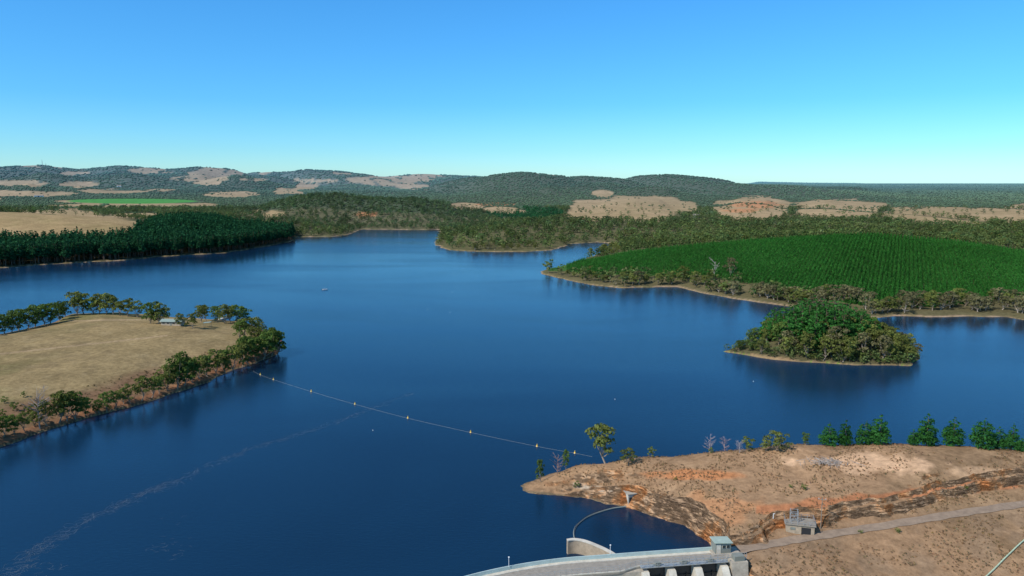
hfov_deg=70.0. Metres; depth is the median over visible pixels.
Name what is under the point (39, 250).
pine tree
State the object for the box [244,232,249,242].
pine tree
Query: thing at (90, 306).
gum tree
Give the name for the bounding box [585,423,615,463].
gum tree
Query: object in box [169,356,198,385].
gum tree
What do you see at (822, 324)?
gum tree
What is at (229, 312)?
gum tree
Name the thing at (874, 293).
gum tree
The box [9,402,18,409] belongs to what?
shrub
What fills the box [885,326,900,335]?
gum tree
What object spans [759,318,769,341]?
pine tree
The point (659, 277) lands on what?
gum tree
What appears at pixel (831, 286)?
gum tree
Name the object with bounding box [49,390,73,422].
gum tree
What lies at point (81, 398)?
gum tree
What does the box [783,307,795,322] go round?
pine tree
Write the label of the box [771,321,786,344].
gum tree
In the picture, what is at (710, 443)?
dead tree
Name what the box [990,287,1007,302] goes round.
gum tree
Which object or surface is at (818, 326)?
pine tree
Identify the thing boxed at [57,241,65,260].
pine tree
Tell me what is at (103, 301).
gum tree
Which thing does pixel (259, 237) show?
pine tree
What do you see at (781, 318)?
pine tree
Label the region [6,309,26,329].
gum tree
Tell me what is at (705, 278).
gum tree
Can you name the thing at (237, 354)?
gum tree
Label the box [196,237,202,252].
pine tree
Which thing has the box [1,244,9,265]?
pine tree
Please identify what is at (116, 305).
gum tree
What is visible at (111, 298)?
gum tree
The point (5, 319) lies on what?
gum tree
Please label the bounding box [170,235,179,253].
pine tree
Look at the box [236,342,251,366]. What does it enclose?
gum tree
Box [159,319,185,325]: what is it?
park building
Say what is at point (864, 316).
pine tree
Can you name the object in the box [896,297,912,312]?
gum tree
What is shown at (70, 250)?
pine tree
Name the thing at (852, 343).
gum tree
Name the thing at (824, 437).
pine tree
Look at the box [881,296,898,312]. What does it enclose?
gum tree
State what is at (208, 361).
gum tree
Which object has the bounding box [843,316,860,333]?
gum tree
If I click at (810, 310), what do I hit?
pine tree
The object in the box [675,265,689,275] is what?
gum tree
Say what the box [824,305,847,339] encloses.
pine tree
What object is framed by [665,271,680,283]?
gum tree
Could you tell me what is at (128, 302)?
gum tree
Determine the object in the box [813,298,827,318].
pine tree
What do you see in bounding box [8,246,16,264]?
pine tree
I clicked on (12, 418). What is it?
gum tree
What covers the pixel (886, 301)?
gum tree
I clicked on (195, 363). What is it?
gum tree
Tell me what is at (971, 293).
gum tree
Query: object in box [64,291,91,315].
gum tree
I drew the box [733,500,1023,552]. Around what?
road
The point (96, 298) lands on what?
gum tree
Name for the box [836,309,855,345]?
pine tree
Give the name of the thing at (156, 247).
pine tree
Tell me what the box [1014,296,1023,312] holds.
gum tree
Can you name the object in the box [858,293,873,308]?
gum tree
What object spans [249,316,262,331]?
gum tree
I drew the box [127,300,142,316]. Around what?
gum tree
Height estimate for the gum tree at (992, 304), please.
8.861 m
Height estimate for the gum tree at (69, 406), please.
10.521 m
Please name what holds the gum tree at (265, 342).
on the ground
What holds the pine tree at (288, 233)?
on the ground
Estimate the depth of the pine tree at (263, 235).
902.77 m
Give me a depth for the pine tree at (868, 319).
336.80 m
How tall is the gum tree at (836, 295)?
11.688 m
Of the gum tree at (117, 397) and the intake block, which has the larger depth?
the gum tree at (117, 397)
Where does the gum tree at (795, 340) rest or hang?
on the ground
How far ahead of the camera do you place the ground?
271.77 m
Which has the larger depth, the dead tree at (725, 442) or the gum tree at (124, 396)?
the gum tree at (124, 396)
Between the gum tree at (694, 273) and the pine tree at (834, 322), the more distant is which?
the gum tree at (694, 273)
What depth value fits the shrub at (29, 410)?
242.27 m
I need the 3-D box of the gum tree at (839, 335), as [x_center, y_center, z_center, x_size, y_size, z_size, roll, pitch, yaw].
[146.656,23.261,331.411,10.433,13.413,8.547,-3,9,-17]
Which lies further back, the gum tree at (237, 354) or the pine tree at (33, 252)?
the pine tree at (33, 252)
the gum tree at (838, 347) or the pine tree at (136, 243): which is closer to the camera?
the gum tree at (838, 347)
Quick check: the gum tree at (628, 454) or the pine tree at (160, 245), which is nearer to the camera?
the gum tree at (628, 454)
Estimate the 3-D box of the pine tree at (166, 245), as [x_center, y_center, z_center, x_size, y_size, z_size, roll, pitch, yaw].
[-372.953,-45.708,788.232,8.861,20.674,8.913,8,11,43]
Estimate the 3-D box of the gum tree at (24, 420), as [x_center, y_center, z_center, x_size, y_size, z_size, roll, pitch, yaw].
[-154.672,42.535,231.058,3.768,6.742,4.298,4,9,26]
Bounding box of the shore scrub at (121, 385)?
[1,350,261,423]
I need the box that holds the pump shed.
[784,508,815,534]
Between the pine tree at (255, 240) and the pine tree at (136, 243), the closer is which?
the pine tree at (136, 243)
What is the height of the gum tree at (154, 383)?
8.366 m
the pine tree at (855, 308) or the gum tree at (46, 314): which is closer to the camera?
the pine tree at (855, 308)
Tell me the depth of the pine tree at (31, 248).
706.19 m
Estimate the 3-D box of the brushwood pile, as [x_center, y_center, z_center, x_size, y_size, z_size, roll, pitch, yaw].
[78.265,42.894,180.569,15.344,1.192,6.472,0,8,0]
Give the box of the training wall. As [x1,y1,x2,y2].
[567,538,614,555]
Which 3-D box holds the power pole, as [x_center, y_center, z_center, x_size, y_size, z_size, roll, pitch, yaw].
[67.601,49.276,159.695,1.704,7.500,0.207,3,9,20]
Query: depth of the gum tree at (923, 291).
471.34 m
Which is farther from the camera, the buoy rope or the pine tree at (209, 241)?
the pine tree at (209, 241)
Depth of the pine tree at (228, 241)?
833.64 m
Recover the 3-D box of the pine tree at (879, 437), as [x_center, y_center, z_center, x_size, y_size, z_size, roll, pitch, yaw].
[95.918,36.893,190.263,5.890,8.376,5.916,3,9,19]
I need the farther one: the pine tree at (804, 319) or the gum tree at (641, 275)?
the gum tree at (641, 275)
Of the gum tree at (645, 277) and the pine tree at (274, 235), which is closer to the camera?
the gum tree at (645, 277)
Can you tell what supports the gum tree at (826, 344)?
on the ground
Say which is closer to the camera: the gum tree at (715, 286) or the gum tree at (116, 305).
the gum tree at (116, 305)
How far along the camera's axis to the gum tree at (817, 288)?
481.76 m
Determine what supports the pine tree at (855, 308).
on the ground
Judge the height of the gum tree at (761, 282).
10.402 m
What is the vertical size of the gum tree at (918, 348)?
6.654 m
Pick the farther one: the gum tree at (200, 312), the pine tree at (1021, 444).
the gum tree at (200, 312)
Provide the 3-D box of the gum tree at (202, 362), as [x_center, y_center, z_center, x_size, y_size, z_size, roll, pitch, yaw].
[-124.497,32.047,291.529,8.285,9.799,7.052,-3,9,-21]
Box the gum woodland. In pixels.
[0,191,1023,303]
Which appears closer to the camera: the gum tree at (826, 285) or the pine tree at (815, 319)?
the pine tree at (815, 319)
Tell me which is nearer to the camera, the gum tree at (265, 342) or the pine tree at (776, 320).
the gum tree at (265, 342)
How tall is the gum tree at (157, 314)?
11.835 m
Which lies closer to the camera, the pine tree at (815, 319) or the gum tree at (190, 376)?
the gum tree at (190, 376)
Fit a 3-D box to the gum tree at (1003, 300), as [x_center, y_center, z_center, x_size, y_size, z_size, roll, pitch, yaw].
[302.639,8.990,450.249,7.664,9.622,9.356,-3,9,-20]
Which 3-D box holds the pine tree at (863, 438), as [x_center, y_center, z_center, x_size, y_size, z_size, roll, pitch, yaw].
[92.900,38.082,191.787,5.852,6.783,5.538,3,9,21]
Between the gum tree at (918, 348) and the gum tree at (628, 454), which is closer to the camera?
the gum tree at (628, 454)
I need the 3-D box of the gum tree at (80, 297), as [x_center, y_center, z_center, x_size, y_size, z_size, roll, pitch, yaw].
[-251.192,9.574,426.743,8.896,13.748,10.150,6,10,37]
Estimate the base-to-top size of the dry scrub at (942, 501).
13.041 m
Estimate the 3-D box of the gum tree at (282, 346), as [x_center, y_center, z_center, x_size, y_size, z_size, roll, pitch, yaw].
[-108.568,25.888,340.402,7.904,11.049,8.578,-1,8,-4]
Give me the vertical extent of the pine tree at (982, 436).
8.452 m
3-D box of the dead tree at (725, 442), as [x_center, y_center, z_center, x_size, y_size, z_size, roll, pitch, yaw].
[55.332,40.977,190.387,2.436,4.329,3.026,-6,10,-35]
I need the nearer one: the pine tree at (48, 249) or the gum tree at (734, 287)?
the gum tree at (734, 287)
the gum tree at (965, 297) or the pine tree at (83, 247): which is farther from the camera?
the pine tree at (83, 247)
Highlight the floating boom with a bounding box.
[573,506,626,537]
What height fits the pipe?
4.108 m
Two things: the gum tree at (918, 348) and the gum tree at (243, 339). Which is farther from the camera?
the gum tree at (918, 348)
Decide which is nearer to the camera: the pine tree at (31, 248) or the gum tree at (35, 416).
the gum tree at (35, 416)
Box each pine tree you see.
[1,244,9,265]
[7,244,16,260]
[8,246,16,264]
[14,242,23,263]
[19,244,26,263]
[26,243,32,262]
[27,241,36,262]
[30,242,38,263]
[35,241,41,263]
[39,242,48,262]
[44,241,51,261]
[50,241,57,261]
[51,243,59,260]
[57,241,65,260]
[60,244,69,259]
[66,242,73,261]
[71,240,78,260]
[75,240,82,260]
[78,239,87,259]
[86,239,94,259]
[93,241,99,257]
[98,239,107,259]
[107,241,114,257]
[112,240,119,258]
[115,240,122,258]
[121,240,125,257]
[124,240,130,257]
[131,240,136,256]
[135,238,140,256]
[138,240,145,256]
[144,238,150,255]
[147,236,154,254]
[153,238,158,252]
[157,237,163,254]
[163,236,169,254]
[168,235,174,253]
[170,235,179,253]
[178,237,183,253]
[188,235,195,248]
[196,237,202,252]
[201,236,206,249]
[206,236,213,251]
[207,234,213,246]
[216,236,222,246]
[225,233,231,250]
[230,233,235,244]
[236,232,244,248]
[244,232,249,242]
[248,233,252,246]
[251,230,257,244]
[256,230,261,245]
[261,229,265,244]
[268,229,272,239]
[271,228,275,243]
[280,227,284,236]
[287,226,291,239]
[758,315,770,336]
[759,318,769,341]
[764,316,777,341]
[769,313,780,324]
[773,307,784,338]
[776,307,788,321]
[778,315,795,336]
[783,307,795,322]
[785,306,801,329]
[787,314,802,345]
[792,303,806,324]
[792,306,811,340]
[801,304,816,330]
[801,311,826,350]
[807,295,818,310]
[807,301,823,317]
[807,307,825,336]
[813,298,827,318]
[813,307,836,336]
[818,303,833,328]
[818,424,838,446]
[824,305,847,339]
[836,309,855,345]
[837,419,852,445]
[839,308,857,340]
[848,307,863,323]
[852,313,869,345]
[854,421,874,444]
[855,309,873,328]
[863,310,874,327]
[868,414,891,444]
[871,317,882,329]
[906,429,919,445]
[914,413,939,446]
[939,417,966,446]
[968,418,998,449]
[987,427,1008,449]
[1004,423,1019,450]
[1016,438,1023,451]
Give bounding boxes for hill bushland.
[0,164,1023,217]
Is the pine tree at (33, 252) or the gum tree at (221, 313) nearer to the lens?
the gum tree at (221, 313)
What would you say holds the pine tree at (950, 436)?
on the ground
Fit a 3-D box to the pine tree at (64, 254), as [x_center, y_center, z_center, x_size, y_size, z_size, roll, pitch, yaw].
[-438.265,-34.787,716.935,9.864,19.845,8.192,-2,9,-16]
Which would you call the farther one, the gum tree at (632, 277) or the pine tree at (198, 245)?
the pine tree at (198, 245)
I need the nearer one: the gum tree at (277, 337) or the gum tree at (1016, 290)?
the gum tree at (277, 337)
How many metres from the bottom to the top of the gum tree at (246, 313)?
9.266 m
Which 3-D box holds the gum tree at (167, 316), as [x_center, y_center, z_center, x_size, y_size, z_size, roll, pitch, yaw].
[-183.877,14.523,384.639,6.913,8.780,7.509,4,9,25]
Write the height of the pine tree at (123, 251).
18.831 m
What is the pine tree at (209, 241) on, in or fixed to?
on the ground
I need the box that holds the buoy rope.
[257,373,591,456]
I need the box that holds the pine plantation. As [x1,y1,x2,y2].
[566,232,1023,303]
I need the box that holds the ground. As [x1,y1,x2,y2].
[0,165,1023,575]
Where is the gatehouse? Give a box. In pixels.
[709,536,732,556]
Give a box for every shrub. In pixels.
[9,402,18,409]
[21,406,33,415]
[551,453,561,473]
[647,446,656,456]
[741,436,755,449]
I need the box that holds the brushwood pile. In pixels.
[796,456,864,467]
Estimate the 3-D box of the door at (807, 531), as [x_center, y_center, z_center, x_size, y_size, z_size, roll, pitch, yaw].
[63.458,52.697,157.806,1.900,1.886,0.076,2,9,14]
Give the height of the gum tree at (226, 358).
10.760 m
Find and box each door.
[716,545,720,553]
[801,528,810,534]
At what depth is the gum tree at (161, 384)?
272.70 m
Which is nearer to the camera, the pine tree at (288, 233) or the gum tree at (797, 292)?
the gum tree at (797, 292)
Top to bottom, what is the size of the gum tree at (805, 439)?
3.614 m
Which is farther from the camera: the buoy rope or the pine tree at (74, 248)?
the pine tree at (74, 248)
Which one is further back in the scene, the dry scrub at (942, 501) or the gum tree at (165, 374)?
the gum tree at (165, 374)
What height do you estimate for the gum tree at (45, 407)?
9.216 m
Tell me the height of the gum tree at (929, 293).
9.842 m
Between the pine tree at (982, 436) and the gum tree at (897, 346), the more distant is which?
the gum tree at (897, 346)
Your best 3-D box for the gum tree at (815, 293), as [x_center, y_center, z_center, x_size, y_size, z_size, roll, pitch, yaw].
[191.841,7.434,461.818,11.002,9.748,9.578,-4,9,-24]
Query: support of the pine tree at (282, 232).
on the ground
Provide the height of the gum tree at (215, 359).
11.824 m
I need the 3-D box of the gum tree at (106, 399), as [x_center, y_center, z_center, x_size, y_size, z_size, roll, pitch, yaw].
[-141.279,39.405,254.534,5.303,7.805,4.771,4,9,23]
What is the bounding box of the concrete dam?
[466,547,747,575]
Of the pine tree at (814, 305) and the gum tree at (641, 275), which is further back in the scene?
the gum tree at (641, 275)
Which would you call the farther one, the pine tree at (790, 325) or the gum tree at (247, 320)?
the gum tree at (247, 320)
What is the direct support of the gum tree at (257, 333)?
on the ground
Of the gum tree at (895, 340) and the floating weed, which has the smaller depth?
the floating weed
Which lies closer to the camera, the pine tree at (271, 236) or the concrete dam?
the concrete dam
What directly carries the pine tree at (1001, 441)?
on the ground
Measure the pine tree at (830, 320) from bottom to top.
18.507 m
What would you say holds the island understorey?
on the ground
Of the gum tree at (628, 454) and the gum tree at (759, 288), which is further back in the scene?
the gum tree at (759, 288)
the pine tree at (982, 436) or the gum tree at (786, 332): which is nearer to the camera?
the pine tree at (982, 436)
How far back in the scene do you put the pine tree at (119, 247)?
742.88 m
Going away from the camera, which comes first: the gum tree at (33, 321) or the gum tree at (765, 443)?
the gum tree at (765, 443)
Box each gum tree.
[0,314,12,333]
[0,415,14,436]
[4,312,19,331]
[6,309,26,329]
[6,415,21,433]
[16,412,29,430]
[20,307,38,328]
[25,411,40,425]
[27,304,45,326]
[31,399,56,425]
[37,304,55,324]
[40,302,59,323]
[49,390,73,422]
[53,302,65,319]
[54,391,80,420]
[56,301,71,316]
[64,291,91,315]
[65,391,84,418]
[72,293,89,314]
[78,397,90,415]
[84,297,100,314]
[88,293,108,313]
[92,399,101,412]
[94,293,117,313]
[98,390,114,410]
[103,294,118,314]
[111,301,123,315]
[111,390,122,408]
[115,389,128,403]
[118,298,132,315]
[120,384,140,403]
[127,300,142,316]
[134,375,152,400]
[139,301,160,323]
[148,302,170,323]
[148,376,161,397]
[152,376,165,393]
[153,365,174,390]
[157,307,169,320]
[164,351,189,388]
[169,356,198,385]
[173,313,185,323]
[181,358,199,382]
[183,312,197,326]
[190,356,209,378]
[194,304,206,321]
[197,355,212,376]
[199,306,209,320]
[205,349,226,374]
[209,306,223,321]
[215,304,235,322]
[216,349,234,372]
[222,344,244,370]
[223,305,236,321]
[228,304,246,320]
[231,320,246,338]
[233,335,258,363]
[235,318,251,334]
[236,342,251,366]
[237,308,252,317]
[246,326,261,337]
[246,338,264,360]
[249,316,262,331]
[256,331,277,358]
[261,327,285,356]
[272,332,286,353]
[535,459,544,480]
[562,449,569,466]
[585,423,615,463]
[618,271,628,282]
[619,448,637,464]
[627,273,638,284]
[631,270,644,284]
[640,274,649,281]
[655,273,662,284]
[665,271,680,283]
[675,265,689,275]
[688,271,703,284]
[690,274,701,281]
[701,275,709,284]
[713,282,723,291]
[722,257,737,274]
[726,281,739,293]
[735,340,743,348]
[746,327,759,341]
[753,284,764,296]
[753,337,769,353]
[755,281,766,295]
[759,284,774,298]
[760,439,771,450]
[762,328,772,340]
[762,430,791,450]
[767,285,779,299]
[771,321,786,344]
[779,330,798,346]
[779,336,794,355]
[781,289,794,301]
[788,336,800,351]
[790,290,803,301]
[792,328,802,343]
[795,333,816,357]
[802,432,809,443]
[804,289,814,302]
[807,292,824,302]
[812,286,825,296]
[816,289,832,305]
[816,321,829,336]
[817,284,831,298]
[818,335,836,360]
[825,284,839,293]
[825,289,844,303]
[825,334,836,356]
[827,325,849,349]
[832,339,854,361]
[836,284,852,300]
[842,335,859,353]
[842,340,859,359]
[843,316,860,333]
[845,289,861,300]
[850,287,865,297]
[855,332,876,351]
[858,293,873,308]
[861,319,877,328]
[865,291,877,300]
[866,301,880,312]
[866,328,882,349]
[869,299,884,312]
[870,335,894,358]
[873,330,890,349]
[875,299,888,312]
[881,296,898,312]
[883,344,894,357]
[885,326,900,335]
[885,330,899,342]
[892,339,904,350]
[892,341,901,353]
[895,290,910,302]
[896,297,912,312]
[897,334,908,345]
[897,335,909,352]
[902,292,920,307]
[905,345,916,360]
[907,333,915,342]
[912,298,926,308]
[913,343,923,351]
[916,290,926,297]
[922,292,934,300]
[926,295,941,310]
[935,295,951,309]
[937,292,954,306]
[944,291,962,307]
[951,288,966,303]
[961,294,971,305]
[962,291,979,303]
[963,294,979,309]
[970,296,987,311]
[979,298,992,309]
[984,295,997,308]
[985,290,999,298]
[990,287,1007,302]
[994,295,1011,309]
[1001,292,1015,305]
[1004,289,1023,303]
[1006,296,1023,312]
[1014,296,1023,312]
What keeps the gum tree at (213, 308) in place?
on the ground
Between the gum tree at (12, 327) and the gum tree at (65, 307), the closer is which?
the gum tree at (12, 327)
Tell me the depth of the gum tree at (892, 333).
331.31 m
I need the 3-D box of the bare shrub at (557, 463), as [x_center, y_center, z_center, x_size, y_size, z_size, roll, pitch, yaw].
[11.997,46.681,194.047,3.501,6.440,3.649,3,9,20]
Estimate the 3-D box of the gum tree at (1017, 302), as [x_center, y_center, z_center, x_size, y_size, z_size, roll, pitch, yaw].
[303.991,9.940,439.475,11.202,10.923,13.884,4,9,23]
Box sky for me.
[0,0,1023,182]
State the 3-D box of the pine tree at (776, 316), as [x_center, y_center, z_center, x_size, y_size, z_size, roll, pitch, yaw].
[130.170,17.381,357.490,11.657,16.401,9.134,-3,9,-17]
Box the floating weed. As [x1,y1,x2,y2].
[8,399,396,575]
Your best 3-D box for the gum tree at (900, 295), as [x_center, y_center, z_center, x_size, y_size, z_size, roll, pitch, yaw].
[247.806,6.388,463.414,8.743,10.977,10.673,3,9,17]
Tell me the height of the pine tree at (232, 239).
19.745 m
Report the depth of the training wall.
157.57 m
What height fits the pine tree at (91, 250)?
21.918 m
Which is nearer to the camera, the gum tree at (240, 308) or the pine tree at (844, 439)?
the pine tree at (844, 439)
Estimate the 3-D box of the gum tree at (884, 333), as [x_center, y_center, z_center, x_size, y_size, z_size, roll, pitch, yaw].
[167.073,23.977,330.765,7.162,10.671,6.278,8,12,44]
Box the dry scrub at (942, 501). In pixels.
[544,442,1023,575]
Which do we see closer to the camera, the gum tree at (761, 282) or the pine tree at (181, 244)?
the gum tree at (761, 282)
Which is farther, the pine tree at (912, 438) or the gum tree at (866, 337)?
the gum tree at (866, 337)
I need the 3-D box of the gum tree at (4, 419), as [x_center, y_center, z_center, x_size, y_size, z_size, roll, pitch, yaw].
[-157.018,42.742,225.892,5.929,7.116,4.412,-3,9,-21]
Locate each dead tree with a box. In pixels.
[24,386,48,428]
[702,434,715,452]
[720,437,729,450]
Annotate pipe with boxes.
[986,539,1023,575]
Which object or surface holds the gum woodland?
on the ground
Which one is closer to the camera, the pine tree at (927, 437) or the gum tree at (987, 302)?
the pine tree at (927, 437)
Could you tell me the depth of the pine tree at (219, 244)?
817.54 m
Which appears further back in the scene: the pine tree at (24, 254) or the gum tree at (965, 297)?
the pine tree at (24, 254)
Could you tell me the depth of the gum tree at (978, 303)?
442.90 m
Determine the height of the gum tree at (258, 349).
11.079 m
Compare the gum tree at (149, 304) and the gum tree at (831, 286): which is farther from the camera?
the gum tree at (831, 286)
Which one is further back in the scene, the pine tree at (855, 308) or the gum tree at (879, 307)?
the gum tree at (879, 307)
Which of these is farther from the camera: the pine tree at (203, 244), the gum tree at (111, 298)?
the pine tree at (203, 244)
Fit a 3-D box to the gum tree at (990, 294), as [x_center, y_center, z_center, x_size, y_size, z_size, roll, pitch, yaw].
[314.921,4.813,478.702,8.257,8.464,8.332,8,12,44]
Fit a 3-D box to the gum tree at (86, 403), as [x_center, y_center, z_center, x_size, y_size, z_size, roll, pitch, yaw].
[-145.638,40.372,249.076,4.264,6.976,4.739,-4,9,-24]
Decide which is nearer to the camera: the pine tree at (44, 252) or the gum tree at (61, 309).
the gum tree at (61, 309)
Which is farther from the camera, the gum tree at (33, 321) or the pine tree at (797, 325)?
the gum tree at (33, 321)
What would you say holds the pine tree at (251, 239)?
on the ground
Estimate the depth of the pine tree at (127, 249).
750.78 m
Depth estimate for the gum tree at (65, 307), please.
424.06 m
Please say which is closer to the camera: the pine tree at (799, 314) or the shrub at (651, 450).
the shrub at (651, 450)
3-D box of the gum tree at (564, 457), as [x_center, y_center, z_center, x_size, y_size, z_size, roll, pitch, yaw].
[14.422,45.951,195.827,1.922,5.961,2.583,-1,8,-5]
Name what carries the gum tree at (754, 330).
on the ground
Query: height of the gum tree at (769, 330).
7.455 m
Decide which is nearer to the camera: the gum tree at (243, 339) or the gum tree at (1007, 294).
the gum tree at (243, 339)
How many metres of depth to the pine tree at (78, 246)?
727.55 m
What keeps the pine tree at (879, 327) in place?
on the ground
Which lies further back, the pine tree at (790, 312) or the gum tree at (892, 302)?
the gum tree at (892, 302)
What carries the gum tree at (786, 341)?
on the ground
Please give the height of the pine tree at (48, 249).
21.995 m
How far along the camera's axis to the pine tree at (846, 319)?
332.81 m
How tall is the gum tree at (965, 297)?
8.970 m
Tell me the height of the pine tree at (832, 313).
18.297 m
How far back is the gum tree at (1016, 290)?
468.84 m
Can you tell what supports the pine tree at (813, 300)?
on the ground
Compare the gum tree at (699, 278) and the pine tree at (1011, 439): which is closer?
the pine tree at (1011, 439)
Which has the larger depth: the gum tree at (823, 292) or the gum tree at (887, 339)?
the gum tree at (823, 292)
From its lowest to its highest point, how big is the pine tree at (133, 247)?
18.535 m
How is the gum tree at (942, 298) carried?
on the ground
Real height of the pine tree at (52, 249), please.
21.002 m
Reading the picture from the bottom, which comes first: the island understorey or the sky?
the island understorey
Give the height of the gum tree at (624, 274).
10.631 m
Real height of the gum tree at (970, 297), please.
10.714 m
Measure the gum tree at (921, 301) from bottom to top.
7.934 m
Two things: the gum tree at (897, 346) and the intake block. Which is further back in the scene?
the gum tree at (897, 346)
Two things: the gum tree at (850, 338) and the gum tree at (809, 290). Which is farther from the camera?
the gum tree at (809, 290)
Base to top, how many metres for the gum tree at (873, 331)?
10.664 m
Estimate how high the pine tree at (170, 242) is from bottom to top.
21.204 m
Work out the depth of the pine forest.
838.66 m
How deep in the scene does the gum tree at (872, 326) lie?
335.10 m
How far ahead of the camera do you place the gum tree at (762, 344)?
335.89 m
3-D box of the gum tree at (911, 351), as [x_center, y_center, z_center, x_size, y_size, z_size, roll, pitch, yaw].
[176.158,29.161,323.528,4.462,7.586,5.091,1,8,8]
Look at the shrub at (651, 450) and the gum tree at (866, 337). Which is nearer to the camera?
the shrub at (651, 450)
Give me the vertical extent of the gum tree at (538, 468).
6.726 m
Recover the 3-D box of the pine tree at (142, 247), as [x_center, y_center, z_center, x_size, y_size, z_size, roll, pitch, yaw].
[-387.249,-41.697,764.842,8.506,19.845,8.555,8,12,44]
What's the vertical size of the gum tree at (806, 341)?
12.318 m
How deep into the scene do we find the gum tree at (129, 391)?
261.37 m
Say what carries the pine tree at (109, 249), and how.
on the ground
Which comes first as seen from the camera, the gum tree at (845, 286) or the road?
the road
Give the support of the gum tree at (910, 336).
on the ground
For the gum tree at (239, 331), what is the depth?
357.91 m
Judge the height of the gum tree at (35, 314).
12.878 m
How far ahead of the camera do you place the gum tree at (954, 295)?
455.62 m
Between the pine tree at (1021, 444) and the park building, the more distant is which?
the park building
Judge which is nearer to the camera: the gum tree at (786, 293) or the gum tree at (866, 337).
the gum tree at (866, 337)
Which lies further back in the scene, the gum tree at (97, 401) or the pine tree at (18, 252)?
the pine tree at (18, 252)
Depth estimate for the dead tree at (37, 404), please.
234.84 m
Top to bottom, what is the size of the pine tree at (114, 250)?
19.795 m
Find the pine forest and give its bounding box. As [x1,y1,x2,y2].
[0,210,294,263]
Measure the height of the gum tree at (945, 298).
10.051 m
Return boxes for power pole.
[819,497,825,528]
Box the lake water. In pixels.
[0,229,1023,575]
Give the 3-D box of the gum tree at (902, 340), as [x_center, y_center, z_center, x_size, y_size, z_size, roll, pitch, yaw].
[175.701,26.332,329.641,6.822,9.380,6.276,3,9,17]
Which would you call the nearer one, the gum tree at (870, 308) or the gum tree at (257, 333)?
the gum tree at (257, 333)
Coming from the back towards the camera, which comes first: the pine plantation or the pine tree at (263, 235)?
the pine tree at (263, 235)
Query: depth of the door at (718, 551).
149.72 m
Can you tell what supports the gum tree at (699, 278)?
on the ground
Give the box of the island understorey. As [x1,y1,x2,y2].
[723,336,920,362]
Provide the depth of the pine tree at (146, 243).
773.96 m
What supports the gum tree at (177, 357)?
on the ground
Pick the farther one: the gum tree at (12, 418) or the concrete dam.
the gum tree at (12, 418)
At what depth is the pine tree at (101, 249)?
734.85 m
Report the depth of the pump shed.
158.41 m
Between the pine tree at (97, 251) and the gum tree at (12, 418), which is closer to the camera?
the gum tree at (12, 418)
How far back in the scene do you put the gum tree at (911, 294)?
453.30 m
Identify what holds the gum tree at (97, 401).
on the ground
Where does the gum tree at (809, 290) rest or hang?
on the ground
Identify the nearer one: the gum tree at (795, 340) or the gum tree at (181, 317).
the gum tree at (795, 340)
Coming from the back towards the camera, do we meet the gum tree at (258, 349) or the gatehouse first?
the gum tree at (258, 349)
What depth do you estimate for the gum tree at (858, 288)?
475.23 m
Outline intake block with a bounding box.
[623,490,636,503]
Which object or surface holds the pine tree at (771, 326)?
on the ground
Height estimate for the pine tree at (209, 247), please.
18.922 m
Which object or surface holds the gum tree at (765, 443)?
on the ground
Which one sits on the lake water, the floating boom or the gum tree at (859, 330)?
the floating boom
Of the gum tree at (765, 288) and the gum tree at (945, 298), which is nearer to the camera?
the gum tree at (945, 298)
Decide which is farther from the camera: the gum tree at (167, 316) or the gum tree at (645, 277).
the gum tree at (645, 277)
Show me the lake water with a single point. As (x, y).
(506, 353)
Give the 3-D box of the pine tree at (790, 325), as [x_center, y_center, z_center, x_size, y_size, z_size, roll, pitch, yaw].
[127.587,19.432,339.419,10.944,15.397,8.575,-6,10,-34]
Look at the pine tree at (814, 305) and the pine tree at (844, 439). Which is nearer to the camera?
the pine tree at (844, 439)
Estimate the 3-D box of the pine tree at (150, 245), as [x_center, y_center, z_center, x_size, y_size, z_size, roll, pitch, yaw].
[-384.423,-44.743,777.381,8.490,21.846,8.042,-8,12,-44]
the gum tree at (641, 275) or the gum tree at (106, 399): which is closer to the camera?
the gum tree at (106, 399)
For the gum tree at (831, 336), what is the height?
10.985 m
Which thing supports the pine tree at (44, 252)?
on the ground
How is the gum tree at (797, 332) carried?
on the ground
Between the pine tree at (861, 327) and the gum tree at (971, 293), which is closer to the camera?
the pine tree at (861, 327)
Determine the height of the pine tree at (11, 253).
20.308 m
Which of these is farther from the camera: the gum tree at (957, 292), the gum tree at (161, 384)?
the gum tree at (957, 292)
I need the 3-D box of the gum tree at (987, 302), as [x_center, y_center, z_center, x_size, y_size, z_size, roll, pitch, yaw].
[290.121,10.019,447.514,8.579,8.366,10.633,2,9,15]
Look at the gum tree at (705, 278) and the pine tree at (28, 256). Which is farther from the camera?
the pine tree at (28, 256)
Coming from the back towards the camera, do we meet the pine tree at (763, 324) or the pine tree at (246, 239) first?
the pine tree at (246, 239)
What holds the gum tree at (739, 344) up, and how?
on the ground
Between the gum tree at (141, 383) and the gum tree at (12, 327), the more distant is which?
the gum tree at (12, 327)
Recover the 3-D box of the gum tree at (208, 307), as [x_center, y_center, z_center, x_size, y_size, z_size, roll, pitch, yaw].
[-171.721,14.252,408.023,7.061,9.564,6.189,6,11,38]
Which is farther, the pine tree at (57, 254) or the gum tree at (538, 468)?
the pine tree at (57, 254)
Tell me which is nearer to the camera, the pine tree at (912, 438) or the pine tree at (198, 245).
the pine tree at (912, 438)
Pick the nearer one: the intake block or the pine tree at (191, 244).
the intake block
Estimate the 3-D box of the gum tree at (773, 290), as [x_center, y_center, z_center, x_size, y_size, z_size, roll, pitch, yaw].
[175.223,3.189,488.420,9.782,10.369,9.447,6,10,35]
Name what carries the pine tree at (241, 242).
on the ground
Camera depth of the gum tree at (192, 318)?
370.02 m
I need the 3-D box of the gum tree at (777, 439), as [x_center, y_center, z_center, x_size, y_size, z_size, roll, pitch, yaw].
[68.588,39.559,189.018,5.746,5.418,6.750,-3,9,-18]

